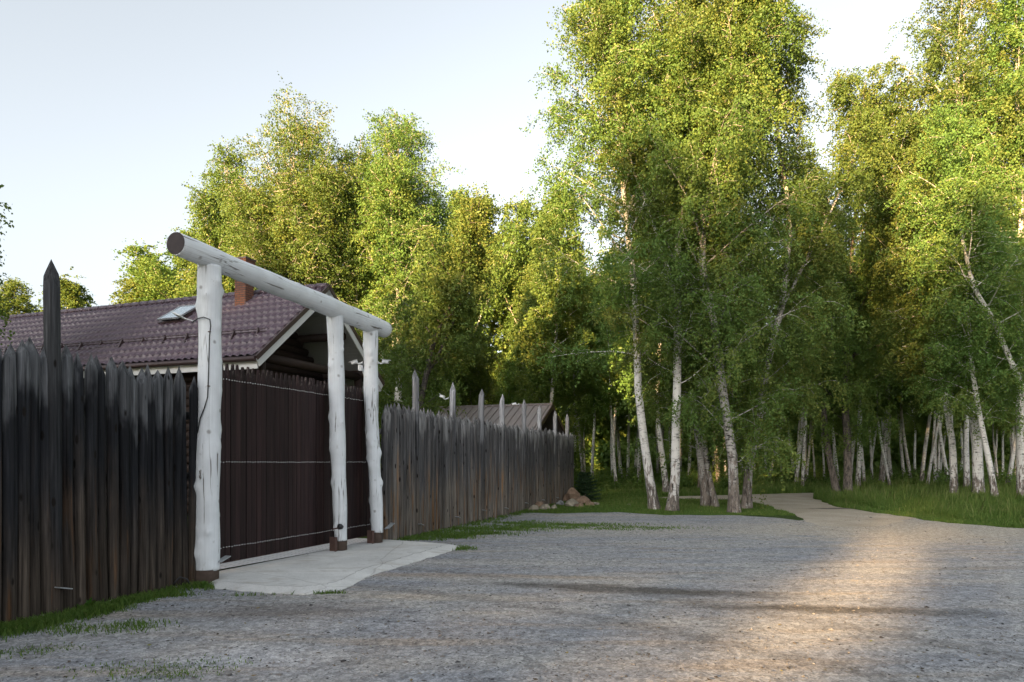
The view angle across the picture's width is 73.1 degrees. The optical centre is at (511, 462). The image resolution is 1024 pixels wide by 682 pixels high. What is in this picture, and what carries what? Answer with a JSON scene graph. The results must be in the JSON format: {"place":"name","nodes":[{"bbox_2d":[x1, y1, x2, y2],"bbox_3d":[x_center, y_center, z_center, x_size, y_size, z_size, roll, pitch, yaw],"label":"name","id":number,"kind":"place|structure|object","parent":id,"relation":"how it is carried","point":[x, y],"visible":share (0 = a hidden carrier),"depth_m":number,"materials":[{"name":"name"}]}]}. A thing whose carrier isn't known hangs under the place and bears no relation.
{"place":"outdoors","nodes":[
{"label":"outdoors","id":0,"kind":"place"},
{"bbox_2d":[0,256,384,513],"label":"log house","id":1,"kind":"structure","parent":0,"point":[261,330],"depth_m":22.88,"materials":[{"name":"brown tile"}]},
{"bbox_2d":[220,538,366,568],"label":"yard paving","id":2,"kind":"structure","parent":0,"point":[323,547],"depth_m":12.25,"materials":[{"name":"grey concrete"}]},
{"bbox_2d":[0,512,1023,681],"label":"gravel lot","id":3,"kind":"structure","parent":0,"point":[633,591],"depth_m":7.59,"materials":[{"name":"grey gravel"}]},
{"bbox_2d":[210,540,458,594],"bbox_3d":[-2.592,1.688,11.594,2.390,0.125,5.413,0,0,21],"label":"driveway apron","id":4,"kind":"object","parent":3,"relation":"on","point":[323,569],"visible":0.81,"depth_m":10.67,"materials":[{"name":"concrete"}]},
{"bbox_2d":[0,503,721,681],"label":"short grass","id":5,"kind":"structure","parent":3,"relation":"on","point":[48,621],"depth_m":8.21,"materials":[{"name":"green plant"}]},
{"bbox_2d":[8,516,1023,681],"bbox_3d":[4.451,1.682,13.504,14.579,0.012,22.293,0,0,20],"label":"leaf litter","id":6,"kind":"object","parent":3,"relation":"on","point":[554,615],"visible":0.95,"depth_m":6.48,"materials":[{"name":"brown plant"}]},
{"bbox_2d":[0,0,1023,415],"label":"sky","id":7,"kind":"structure","parent":0,"point":[107,107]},
{"bbox_2d":[174,512,972,586],"bbox_3d":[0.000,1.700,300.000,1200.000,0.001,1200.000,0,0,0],"label":"ground","id":8,"kind":"structure","parent":0,"point":[793,517],"depth_m":20.83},
{"bbox_2d":[0,184,17,346],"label":"birch tree","id":9,"kind":"object","parent":8,"relation":"on","point":[4,314],"visible":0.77,"depth_m":20.64,"materials":[{"name":"green plant"}]},
{"bbox_2d":[0,276,40,315],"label":"birch tree","id":10,"kind":"object","parent":8,"relation":"on","point":[13,288],"visible":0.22,"depth_m":73.53,"materials":[{"name":"green plant"}]},
{"bbox_2d":[35,266,96,311],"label":"birch tree","id":11,"kind":"object","parent":8,"relation":"on","point":[70,291],"visible":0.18,"depth_m":72.72,"materials":[{"name":"green plant"}]},
{"bbox_2d":[0,259,197,622],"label":"palisade fence","id":12,"kind":"object","parent":8,"relation":"on","point":[95,476],"visible":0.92,"depth_m":8.06,"materials":[{"name":"wood"}]},
{"bbox_2d":[108,251,170,304],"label":"birch tree","id":13,"kind":"object","parent":8,"relation":"on","point":[126,288],"visible":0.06,"depth_m":60.92,"materials":[{"name":"green plant"}]},
{"bbox_2d":[113,228,196,302],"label":"birch tree","id":14,"kind":"object","parent":8,"relation":"on","point":[134,249],"visible":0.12,"depth_m":61.65,"materials":[{"name":"green plant"}]},
{"bbox_2d":[122,223,224,300],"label":"birch tree","id":15,"kind":"object","parent":8,"relation":"on","point":[159,281],"visible":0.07,"depth_m":57.08,"materials":[{"name":"green plant"}]},
{"bbox_2d":[171,135,267,297],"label":"birch tree","id":16,"kind":"object","parent":8,"relation":"on","point":[204,206],"visible":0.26,"depth_m":40.56,"materials":[{"name":"green plant"}]},
{"bbox_2d":[166,232,394,583],"bbox_3d":[-3.563,-0.619,11.855,0.490,4.840,5.764,0,0,19],"label":"log gateway","id":17,"kind":"object","parent":8,"relation":"on","point":[214,265],"visible":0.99,"depth_m":10.40,"materials":[{"name":"white paint"}]},
{"bbox_2d":[191,317,210,432],"bbox_3d":[-4.346,-1.203,9.595,0.380,1.609,0.095,0,0,25],"label":"power cable","id":18,"kind":"object","parent":17,"relation":"attached to","point":[208,386],"visible":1,"depth_m":9.54,"materials":[{"name":"black plastic"}]},
{"bbox_2d":[219,363,370,563],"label":"sliding gate","id":19,"kind":"structure","parent":17,"relation":"attached to","point":[275,492],"depth_m":11.68,"materials":[{"name":"wood"}]},
{"bbox_2d":[210,71,374,342],"bbox_3d":[-11.185,-8.762,35.873,8.835,21.046,8.645,0,0,38],"label":"birch tree","id":20,"kind":"object","parent":8,"relation":"on","point":[286,228],"visible":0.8,"depth_m":34.46,"materials":[{"name":"green plant"}]},
{"bbox_2d":[313,130,410,426],"bbox_3d":[-8.565,-8.183,37.677,6.709,19.872,7.744,0,0,0],"label":"birch tree","id":21,"kind":"object","parent":8,"relation":"on","point":[364,156],"visible":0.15,"depth_m":36.36,"materials":[{"name":"green plant"}]},
{"bbox_2d":[340,107,467,438],"bbox_3d":[-5.864,-8.580,36.462,7.100,20.670,7.504,0,0,-9],"label":"birch tree","id":22,"kind":"object","parent":8,"relation":"on","point":[393,196],"visible":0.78,"depth_m":35.10,"materials":[{"name":"green plant"}]},
{"bbox_2d":[371,265,466,465],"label":"birch tree","id":23,"kind":"object","parent":8,"relation":"on","point":[424,361],"visible":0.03,"depth_m":37.40,"materials":[{"name":"green plant"}]},
{"bbox_2d":[362,183,507,424],"bbox_3d":[-3.471,-5.334,31.260,6.643,14.188,5.293,0,0,0],"label":"deciduous tree","id":24,"kind":"object","parent":8,"relation":"on","point":[464,264],"visible":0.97,"depth_m":30.51,"materials":[{"name":"green plant"}]},
{"bbox_2d":[388,270,484,409],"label":"birch tree","id":25,"kind":"object","parent":8,"relation":"on","point":[466,373],"visible":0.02,"depth_m":38.89,"materials":[{"name":"green plant"}]},
{"bbox_2d":[379,370,573,539],"bbox_3d":[-0.006,-0.211,22.754,0.375,3.931,17.396,0,0,18],"label":"palisade fence","id":26,"kind":"object","parent":8,"relation":"on","point":[438,471],"visible":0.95,"depth_m":18.51,"materials":[{"name":"wood"}]},
{"bbox_2d":[451,320,508,405],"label":"birch tree","id":27,"kind":"object","parent":8,"relation":"on","point":[484,379],"visible":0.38,"depth_m":41.23,"materials":[{"name":"green plant"}]},
{"bbox_2d":[433,184,529,371],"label":"birch tree","id":28,"kind":"object","parent":8,"relation":"on","point":[509,237],"visible":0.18,"depth_m":58.56,"materials":[{"name":"green plant"}]},
{"bbox_2d":[457,181,512,376],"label":"birch tree","id":29,"kind":"object","parent":8,"relation":"on","point":[493,325],"visible":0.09,"depth_m":61.34,"materials":[{"name":"green plant"}]},
{"bbox_2d":[439,403,564,434],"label":"shed","id":30,"kind":"structure","parent":8,"relation":"on","point":[513,415],"depth_m":33.50,"materials":[{"name":"brown wood"}]},
{"bbox_2d":[484,351,530,404],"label":"birch tree","id":31,"kind":"object","parent":8,"relation":"on","point":[507,389],"visible":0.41,"depth_m":58.67,"materials":[{"name":"green plant"}]},
{"bbox_2d":[478,187,543,388],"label":"birch tree","id":32,"kind":"object","parent":8,"relation":"on","point":[524,207],"visible":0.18,"depth_m":60.62,"materials":[{"name":"green plant"}]},
{"bbox_2d":[497,244,542,396],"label":"birch tree","id":33,"kind":"object","parent":8,"relation":"on","point":[520,268],"visible":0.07,"depth_m":59.73,"materials":[{"name":"green plant"}]},
{"bbox_2d":[485,218,567,380],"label":"birch tree","id":34,"kind":"object","parent":8,"relation":"on","point":[502,278],"visible":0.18,"depth_m":58.35,"materials":[{"name":"green plant"}]},
{"bbox_2d":[510,251,557,408],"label":"birch tree","id":35,"kind":"object","parent":8,"relation":"on","point":[528,299],"visible":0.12,"depth_m":56.40,"materials":[{"name":"green plant"}]},
{"bbox_2d":[502,168,606,402],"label":"birch tree","id":36,"kind":"object","parent":8,"relation":"on","point":[556,317],"visible":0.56,"depth_m":39.61,"materials":[{"name":"green plant"}]},
{"bbox_2d":[515,322,600,484],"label":"birch tree","id":37,"kind":"object","parent":8,"relation":"on","point":[537,390],"visible":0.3,"depth_m":41.33,"materials":[{"name":"green plant"}]},
{"bbox_2d":[567,487,580,499],"bbox_3d":[2.579,1.394,28.661,0.525,0.698,0.637,0,0,38],"label":"rock","id":38,"kind":"object","parent":8,"relation":"on","point":[573,493],"visible":0.65,"depth_m":28.49,"materials":[{"name":"brown stone"}]},
{"bbox_2d":[533,238,615,442],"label":"birch tree","id":39,"kind":"object","parent":8,"relation":"on","point":[584,391],"visible":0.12,"depth_m":44.01,"materials":[{"name":"green plant"}]},
{"bbox_2d":[564,291,598,471],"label":"birch tree","id":40,"kind":"object","parent":8,"relation":"on","point":[581,461],"depth_m":60.43,"materials":[{"name":"grey plant"}]},
{"bbox_2d":[575,496,590,503],"bbox_3d":[2.803,1.552,27.289,0.817,0.474,0.517,0,0,-22],"label":"rock","id":41,"kind":"object","parent":8,"relation":"on","point":[583,499],"visible":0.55,"depth_m":27.09,"materials":[{"name":"brown stone"}]},
{"bbox_2d":[569,383,604,470],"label":"birch tree","id":42,"kind":"object","parent":8,"relation":"on","point":[583,434],"visible":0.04,"depth_m":64.78,"materials":[{"name":"green plant"}]},
{"bbox_2d":[572,472,602,499],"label":"young spruce","id":43,"kind":"object","parent":8,"relation":"on","point":[587,487],"visible":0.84,"depth_m":29.24,"materials":[{"name":"green plant"}]},
{"bbox_2d":[568,286,609,476],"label":"birch tree","id":44,"kind":"object","parent":8,"relation":"on","point":[593,446],"visible":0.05,"depth_m":57.30,"materials":[{"name":"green plant"}]},
{"bbox_2d":[580,273,633,483],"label":"birch tree","id":45,"kind":"object","parent":8,"relation":"on","point":[609,395],"visible":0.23,"depth_m":43.05,"materials":[{"name":"green plant"}]},
{"bbox_2d":[583,271,634,473],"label":"birch tree","id":46,"kind":"object","parent":8,"relation":"on","point":[614,422],"depth_m":53.62,"materials":[{"name":"green plant"}]},
{"bbox_2d":[587,263,636,470],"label":"birch tree","id":47,"kind":"object","parent":8,"relation":"on","point":[625,413],"visible":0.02,"depth_m":58.65,"materials":[{"name":"green plant"}]},
{"bbox_2d":[597,405,633,477],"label":"birch tree","id":48,"kind":"object","parent":8,"relation":"on","point":[606,422],"visible":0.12,"depth_m":66.14,"materials":[{"name":"green plant"}]},
{"bbox_2d":[598,239,649,481],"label":"birch tree","id":49,"kind":"object","parent":8,"relation":"on","point":[638,465],"visible":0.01,"depth_m":51.14,"materials":[{"name":"green plant"}]},
{"bbox_2d":[613,403,646,479],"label":"birch tree","id":50,"kind":"object","parent":8,"relation":"on","point":[628,449],"visible":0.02,"depth_m":60.47,"materials":[{"name":"white plant"}]},
{"bbox_2d":[620,378,654,472],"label":"birch tree","id":51,"kind":"object","parent":8,"relation":"on","point":[636,459],"depth_m":61.86,"materials":[{"name":"white plant"}]},
{"bbox_2d":[519,0,760,509],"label":"birch tree","id":52,"kind":"object","parent":8,"relation":"on","point":[621,261],"visible":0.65,"depth_m":23.38,"materials":[{"name":"green plant"}]},
{"bbox_2d":[598,194,689,491],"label":"birch tree","id":53,"kind":"object","parent":8,"relation":"on","point":[665,485],"visible":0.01,"depth_m":36.91,"materials":[{"name":"green plant"}]},
{"bbox_2d":[634,411,664,463],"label":"birch tree","id":54,"kind":"object","parent":8,"relation":"on","point":[653,425],"visible":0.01,"depth_m":74.38,"materials":[{"name":"grey plant"}]},
{"bbox_2d":[561,0,794,510],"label":"birch tree","id":55,"kind":"object","parent":8,"relation":"on","point":[690,11],"visible":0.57,"depth_m":22.69,"materials":[{"name":"green plant"}]},
{"bbox_2d":[592,0,800,505],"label":"birch tree","id":56,"kind":"object","parent":8,"relation":"on","point":[704,496],"visible":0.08,"depth_m":25.25,"materials":[{"name":"green plant"}]},
{"bbox_2d":[378,338,1015,472],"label":"distant wood","id":57,"kind":"object","parent":8,"relation":"on","point":[602,440],"visible":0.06,"depth_m":90.45,"materials":[{"name":"green plant"}]},
{"bbox_2d":[642,208,769,506],"bbox_3d":[7.029,-3.944,25.165,4.945,11.450,4.244,0,0,44],"label":"birch tree","id":58,"kind":"object","parent":8,"relation":"on","point":[713,497],"visible":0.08,"depth_m":24.88,"materials":[{"name":"green plant"}]},
{"bbox_2d":[608,0,870,512],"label":"birch tree","id":59,"kind":"object","parent":8,"relation":"on","point":[730,161],"visible":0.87,"depth_m":22.04,"materials":[{"name":"green plant"}]},
{"bbox_2d":[727,230,761,471],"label":"birch tree","id":60,"kind":"object","parent":8,"relation":"on","point":[746,324],"visible":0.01,"depth_m":43.89,"materials":[{"name":"green plant"}]},
{"bbox_2d":[738,216,775,401],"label":"birch tree","id":61,"kind":"object","parent":8,"relation":"on","point":[764,325],"visible":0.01,"depth_m":51.30,"materials":[{"name":"green plant"}]},
{"bbox_2d":[771,274,804,482],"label":"birch tree","id":62,"kind":"object","parent":8,"relation":"on","point":[799,452],"visible":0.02,"depth_m":46.43,"materials":[{"name":"white plant"}]},
{"bbox_2d":[689,0,900,509],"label":"birch tree","id":63,"kind":"object","parent":8,"relation":"on","point":[867,121],"visible":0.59,"depth_m":24.65,"materials":[{"name":"green plant"}]},
{"bbox_2d":[574,458,1015,489],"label":"undergrowth","id":64,"kind":"object","parent":8,"relation":"on","point":[605,476],"visible":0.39,"depth_m":46.72,"materials":[{"name":"green plant"}]},
{"bbox_2d":[588,422,1008,471],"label":"distant thicket","id":65,"kind":"object","parent":8,"relation":"on","point":[635,434],"visible":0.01,"depth_m":110.63,"materials":[{"name":"green plant"}]},
{"bbox_2d":[787,404,820,454],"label":"birch tree","id":66,"kind":"object","parent":8,"relation":"on","point":[795,417],"visible":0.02,"depth_m":48.27,"materials":[{"name":"grey plant"}]},
{"bbox_2d":[805,416,819,479],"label":"birch tree","id":67,"kind":"object","parent":8,"relation":"on","point":[807,470],"visible":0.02,"depth_m":52.43,"materials":[{"name":"white plant"}]},
{"bbox_2d":[788,266,836,485],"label":"birch tree","id":68,"kind":"object","parent":8,"relation":"on","point":[803,456],"depth_m":42.13,"materials":[{"name":"white plant"}]},
{"bbox_2d":[807,414,818,476],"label":"birch tree","id":69,"kind":"object","parent":8,"relation":"on","point":[814,474],"visible":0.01,"depth_m":58.48,"materials":[{"name":"grey plant"}]},
{"bbox_2d":[807,416,824,478],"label":"birch tree","id":70,"kind":"object","parent":8,"relation":"on","point":[823,457],"depth_m":53.21,"materials":[{"name":"grey plant"}]},
{"bbox_2d":[754,161,883,491],"bbox_3d":[15.467,-6.826,34.664,6.537,17.252,6.254,0,0,0],"label":"birch tree","id":71,"kind":"object","parent":8,"relation":"on","point":[831,468],"visible":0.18,"depth_m":34.35,"materials":[{"name":"green plant"}]},
{"bbox_2d":[813,386,842,480],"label":"birch tree","id":72,"kind":"object","parent":8,"relation":"on","point":[837,429],"visible":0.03,"depth_m":49.78,"materials":[{"name":"green plant"}]},
{"bbox_2d":[772,162,919,490],"bbox_3d":[16.865,-6.912,34.435,6.824,17.344,7.256,0,0,37],"label":"birch tree","id":73,"kind":"object","parent":8,"relation":"on","point":[858,283],"visible":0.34,"depth_m":33.68,"materials":[{"name":"green plant"}]},
{"bbox_2d":[835,376,864,477],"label":"birch tree","id":74,"kind":"object","parent":8,"relation":"on","point":[852,439],"depth_m":54.48,"materials":[{"name":"grey plant"}]},
{"bbox_2d":[850,293,880,481],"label":"birch tree","id":75,"kind":"object","parent":8,"relation":"on","point":[863,471],"depth_m":45.74,"materials":[{"name":"white plant"}]},
{"bbox_2d":[851,371,899,478],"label":"birch tree","id":76,"kind":"object","parent":8,"relation":"on","point":[871,462],"depth_m":52.48,"materials":[{"name":"white plant"}]},
{"bbox_2d":[853,328,903,485],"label":"birch tree","id":77,"kind":"object","parent":8,"relation":"on","point":[884,403],"visible":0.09,"depth_m":43.27,"materials":[{"name":"green plant"}]},
{"bbox_2d":[839,188,922,487],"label":"birch tree","id":78,"kind":"object","parent":8,"relation":"on","point":[858,472],"visible":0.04,"depth_m":40.73,"materials":[{"name":"green plant"}]},
{"bbox_2d":[854,181,918,481],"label":"birch tree","id":79,"kind":"object","parent":8,"relation":"on","point":[882,471],"depth_m":46.70,"materials":[{"name":"grey plant"}]},
{"bbox_2d":[875,384,908,476],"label":"birch tree","id":80,"kind":"object","parent":8,"relation":"on","point":[888,450],"visible":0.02,"depth_m":57.83,"materials":[{"name":"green plant"}]},
{"bbox_2d":[879,376,912,477],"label":"birch tree","id":81,"kind":"object","parent":8,"relation":"on","point":[890,470],"visible":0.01,"depth_m":60.29,"materials":[{"name":"white plant"}]},
{"bbox_2d":[892,382,919,473],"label":"birch tree","id":82,"kind":"object","parent":8,"relation":"on","point":[901,449],"visible":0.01,"depth_m":63.68,"materials":[{"name":"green plant"}]},
{"bbox_2d":[890,333,922,477],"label":"birch tree","id":83,"kind":"object","parent":8,"relation":"on","point":[900,407],"visible":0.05,"depth_m":53.24,"materials":[{"name":"green plant"}]},
{"bbox_2d":[895,401,926,468],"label":"birch tree","id":84,"kind":"object","parent":8,"relation":"on","point":[912,424],"visible":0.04,"depth_m":84.76,"materials":[{"name":"green plant"}]},
{"bbox_2d":[816,0,1023,493],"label":"birch tree","id":85,"kind":"object","parent":8,"relation":"on","point":[845,92],"visible":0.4,"depth_m":29.22,"materials":[{"name":"green plant"}]},
{"bbox_2d":[900,307,948,484],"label":"birch tree","id":86,"kind":"object","parent":8,"relation":"on","point":[932,450],"visible":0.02,"depth_m":39.87,"materials":[{"name":"green plant"}]},
{"bbox_2d":[903,340,949,482],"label":"birch tree","id":87,"kind":"object","parent":8,"relation":"on","point":[944,460],"visible":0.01,"depth_m":46.60,"materials":[{"name":"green plant"}]},
{"bbox_2d":[909,402,943,468],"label":"birch tree","id":88,"kind":"object","parent":8,"relation":"on","point":[918,419],"visible":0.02,"depth_m":66.69,"materials":[{"name":"green plant"}]},
{"bbox_2d":[895,356,958,480],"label":"birch tree","id":89,"kind":"object","parent":8,"relation":"on","point":[923,461],"depth_m":50.95,"materials":[{"name":"white plant"}]},
{"bbox_2d":[841,61,1023,493],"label":"birch tree","id":90,"kind":"object","parent":8,"relation":"on","point":[880,232],"visible":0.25,"depth_m":30.00,"materials":[{"name":"green plant"}]},
{"bbox_2d":[917,367,948,481],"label":"birch tree","id":91,"kind":"object","parent":8,"relation":"on","point":[934,428],"visible":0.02,"depth_m":45.28,"materials":[{"name":"white plant"}]},
{"bbox_2d":[914,399,956,473],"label":"birch tree","id":92,"kind":"object","parent":8,"relation":"on","point":[924,416],"visible":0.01,"depth_m":60.40,"materials":[{"name":"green plant"}]},
{"bbox_2d":[926,408,958,480],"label":"birch tree","id":93,"kind":"object","parent":8,"relation":"on","point":[938,462],"visible":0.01,"depth_m":48.12,"materials":[{"name":"white plant"}]},
{"bbox_2d":[924,314,965,422],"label":"birch tree","id":94,"kind":"object","parent":8,"relation":"on","point":[953,390],"visible":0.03,"depth_m":37.13,"materials":[{"name":"green plant"}]},
{"bbox_2d":[868,95,1023,404],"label":"birch tree","id":95,"kind":"object","parent":8,"relation":"on","point":[960,186],"visible":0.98,"depth_m":24.97,"materials":[{"name":"green plant"}]},
{"bbox_2d":[939,421,960,472],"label":"birch tree","id":96,"kind":"object","parent":8,"relation":"on","point":[944,428],"visible":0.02,"depth_m":74.28,"materials":[{"name":"grey plant"}]},
{"bbox_2d":[905,197,1011,486],"bbox_3d":[26.410,-8.202,41.287,6.562,20.050,8.334,3,-6,-3],"label":"birch tree","id":97,"kind":"object","parent":8,"relation":"on","point":[966,469],"depth_m":40.21,"materials":[{"name":"white plant"}]},
{"bbox_2d":[897,160,1023,496],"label":"birch tree","id":98,"kind":"object","parent":8,"relation":"on","point":[979,417],"visible":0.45,"depth_m":26.59,"materials":[{"name":"green plant"}]},
{"bbox_2d":[901,0,1023,494],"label":"birch tree","id":99,"kind":"object","parent":8,"relation":"on","point":[1014,34],"visible":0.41,"depth_m":28.17,"materials":[{"name":"green plant"}]},
{"bbox_2d":[983,409,997,476],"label":"birch tree","id":100,"kind":"object","parent":8,"relation":"on","point":[996,441],"depth_m":59.35,"materials":[{"name":"white plant"}]},
{"bbox_2d":[982,402,1004,477],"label":"birch tree","id":101,"kind":"object","parent":8,"relation":"on","point":[992,431],"visible":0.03,"depth_m":57.92,"materials":[{"name":"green plant"}]},
{"bbox_2d":[987,400,1015,455],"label":"birch tree","id":102,"kind":"object","parent":8,"relation":"on","point":[1012,434],"visible":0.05,"depth_m":50.40,"materials":[{"name":"green plant"}]},
{"bbox_2d":[995,422,1007,473],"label":"birch tree","id":103,"kind":"object","parent":8,"relation":"on","point":[1002,447],"depth_m":61.45,"materials":[{"name":"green plant"}]},
{"bbox_2d":[999,400,1015,474],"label":"birch tree","id":104,"kind":"object","parent":8,"relation":"on","point":[1011,419],"visible":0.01,"depth_m":47.13,"materials":[{"name":"green plant"}]},
{"bbox_2d":[1002,365,1015,483],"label":"birch tree","id":105,"kind":"object","parent":8,"relation":"on","point":[1012,458],"depth_m":42.43,"materials":[{"name":"white plant"}]},
{"bbox_2d":[524,470,1023,527],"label":"meadow grass","id":106,"kind":"structure","parent":0,"point":[938,502],"depth_m":25.95,"materials":[{"name":"green plant"}]},
{"bbox_2d":[658,493,914,526],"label":"dirt track","id":107,"kind":"structure","parent":0,"point":[806,507],"depth_m":23.67,"materials":[{"name":"beige soil"}]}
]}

